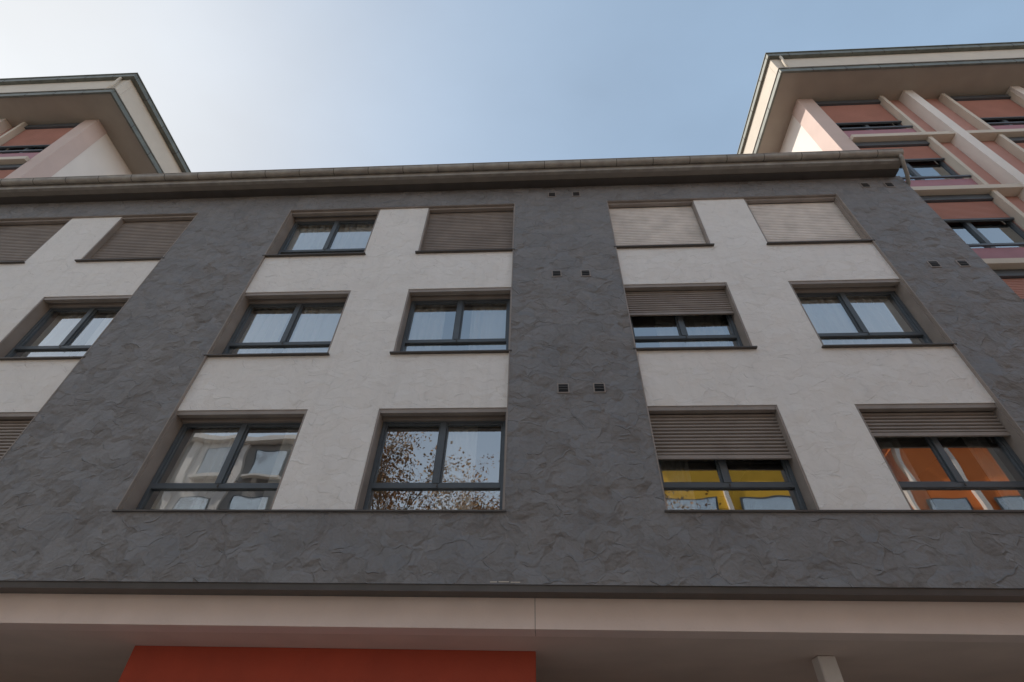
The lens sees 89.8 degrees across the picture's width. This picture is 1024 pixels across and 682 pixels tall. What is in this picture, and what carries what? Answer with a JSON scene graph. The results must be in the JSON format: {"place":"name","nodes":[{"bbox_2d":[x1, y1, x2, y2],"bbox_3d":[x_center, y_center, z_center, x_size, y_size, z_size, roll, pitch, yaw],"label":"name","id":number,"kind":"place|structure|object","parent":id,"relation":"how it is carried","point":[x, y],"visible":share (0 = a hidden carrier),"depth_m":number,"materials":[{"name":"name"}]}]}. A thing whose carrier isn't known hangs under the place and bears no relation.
{"place":"outdoors","nodes":[
{"label":"outdoors","id":0,"kind":"place"},
{"bbox_2d":[0,148,910,185],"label":"gutter","id":1,"kind":"object","parent":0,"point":[699,159],"visible":1,"depth_m":11.86,"materials":[{"name":"metal"}]},
{"bbox_2d":[0,0,1023,171],"label":"sky","id":2,"kind":"structure","parent":0,"point":[236,85],"materials":[{"name":"blue"}]},
{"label":"pavement","id":3,"kind":"structure","parent":0,"visible":0},
{"bbox_2d":[0,119,42,164],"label":"front wall","id":4,"kind":"structure","parent":3,"relation":"on","point":[8,131],"depth_m":16.16,"materials":[{"name":"beige paint"}]},
{"bbox_2d":[0,123,79,178],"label":"windows and shutters","id":5,"kind":"structure","parent":4,"relation":"attached to","point":[29,137],"depth_m":17.06,"materials":[{"name":"paint"}]},
{"bbox_2d":[0,147,46,153],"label":"window glass","id":6,"kind":"object","parent":5,"relation":"attached to","point":[33,148],"depth_m":16.74,"materials":[{"name":"black glass"}]},
{"bbox_2d":[4,119,131,178],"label":"side walls and corner pier","id":7,"kind":"structure","parent":3,"relation":"on","point":[85,148],"depth_m":16.91,"materials":[{"name":"white paint"}]},
{"bbox_2d":[0,72,190,173],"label":"eaves and gutters","id":8,"kind":"object","parent":7,"relation":"on","point":[124,111],"visible":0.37,"depth_m":17.80,"materials":[{"name":"paint"}]},
{"bbox_2d":[104,77,121,89],"bbox_3d":[-13.511,-8.738,17.440,0.152,1.173,0.088,7,-44,-5],"label":"downpipe","id":9,"kind":"object","parent":8,"relation":"attached to","point":[116,81],"visible":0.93,"depth_m":17.45,"materials":[{"name":"white metal"}]},
{"bbox_2d":[0,593,1023,681],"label":"ground floor beam and walls","id":10,"kind":"structure","parent":3,"relation":"on","point":[128,638],"depth_m":6.26,"materials":[{"name":"paint"}]},
{"bbox_2d":[0,176,1023,588],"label":"gray walls","id":11,"kind":"structure","parent":10,"relation":"on","point":[584,500],"depth_m":7.23,"materials":[{"name":"paint"}]},
{"bbox_2d":[0,157,900,204],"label":"eave boards","id":12,"kind":"object","parent":11,"relation":"on","point":[575,177],"visible":0.93,"depth_m":11.96,"materials":[{"name":"metal"}]},
{"bbox_2d":[0,199,995,509],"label":"white walls","id":13,"kind":"structure","parent":11,"relation":"on","point":[360,377],"depth_m":8.38,"materials":[{"name":"paint"}]},
{"bbox_2d":[0,196,1023,509],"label":"window reveals","id":14,"kind":"structure","parent":11,"relation":"attached to","point":[38,312],"depth_m":9.10,"materials":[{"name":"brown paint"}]},
{"bbox_2d":[0,202,1010,459],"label":"roller shutters","id":15,"kind":"object","parent":14,"relation":"attached to","point":[752,436],"visible":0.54,"depth_m":10.58,"materials":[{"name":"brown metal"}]},
{"bbox_2d":[5,220,1023,509],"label":"window frames","id":16,"kind":"structure","parent":14,"relation":"attached to","point":[935,446],"depth_m":8.00,"materials":[{"name":"grey metal"}]},
{"bbox_2d":[21,223,1023,509],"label":"curtains","id":17,"kind":"object","parent":14,"relation":"attached to","point":[203,455],"visible":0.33,"depth_m":9.11,"materials":[{"name":"white fabric"}]},
{"bbox_2d":[0,581,1023,601],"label":"drip trim","id":18,"kind":"structure","parent":11,"relation":"attached to","point":[622,592],"depth_m":5.96,"materials":[{"name":"metal"}]},
{"bbox_2d":[0,194,1023,512],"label":"sills and edge trim","id":19,"kind":"structure","parent":11,"relation":"attached to","point":[666,510],"depth_m":8.64,"materials":[{"name":"grey metal"}]},
{"bbox_2d":[13,223,1023,509],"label":"window glass","id":20,"kind":"object","parent":11,"relation":"attached to","point":[409,453],"visible":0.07,"depth_m":9.10,"materials":[{"name":"glass"}]},
{"bbox_2d":[548,182,970,392],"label":"wall vents","id":21,"kind":"object","parent":11,"relation":"attached to","point":[597,388],"depth_m":9.48,"materials":[{"name":"brown metal"}]},
{"bbox_2d":[779,99,859,152],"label":"side walls and corner pier","id":22,"kind":"structure","parent":3,"relation":"on","point":[813,126],"depth_m":15.85,"materials":[{"name":"white paint"}]},
{"bbox_2d":[737,41,1023,153],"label":"eaves and gutters","id":23,"kind":"object","parent":22,"relation":"on","point":[923,72],"visible":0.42,"depth_m":16.36,"materials":[{"name":"paint"}]},
{"bbox_2d":[779,56,789,68],"bbox_3d":[8.740,-8.936,16.491,0.152,1.173,0.088,-9,-45,11],"label":"downpipe","id":24,"kind":"object","parent":23,"relation":"attached to","point":[783,61],"visible":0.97,"depth_m":16.45,"materials":[{"name":"white metal"}]},
{"bbox_2d":[812,656,843,681],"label":"columns","id":25,"kind":"structure","parent":3,"relation":"on","point":[826,669],"depth_m":6.31,"materials":[{"name":"beige concrete"}]},
{"bbox_2d":[841,86,1023,269],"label":"front wall","id":26,"kind":"structure","parent":3,"relation":"on","point":[979,155],"depth_m":13.96,"materials":[{"name":"beige paint"}]},
{"bbox_2d":[816,94,1023,300],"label":"windows and shutters","id":27,"kind":"structure","parent":26,"relation":"attached to","point":[965,210],"depth_m":14.35,"materials":[{"name":"paint"}]},
{"bbox_2d":[838,119,1023,247],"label":"window glass","id":28,"kind":"object","parent":27,"relation":"attached to","point":[998,231],"visible":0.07,"depth_m":11.92,"materials":[{"name":"blue glass"}]}
]}

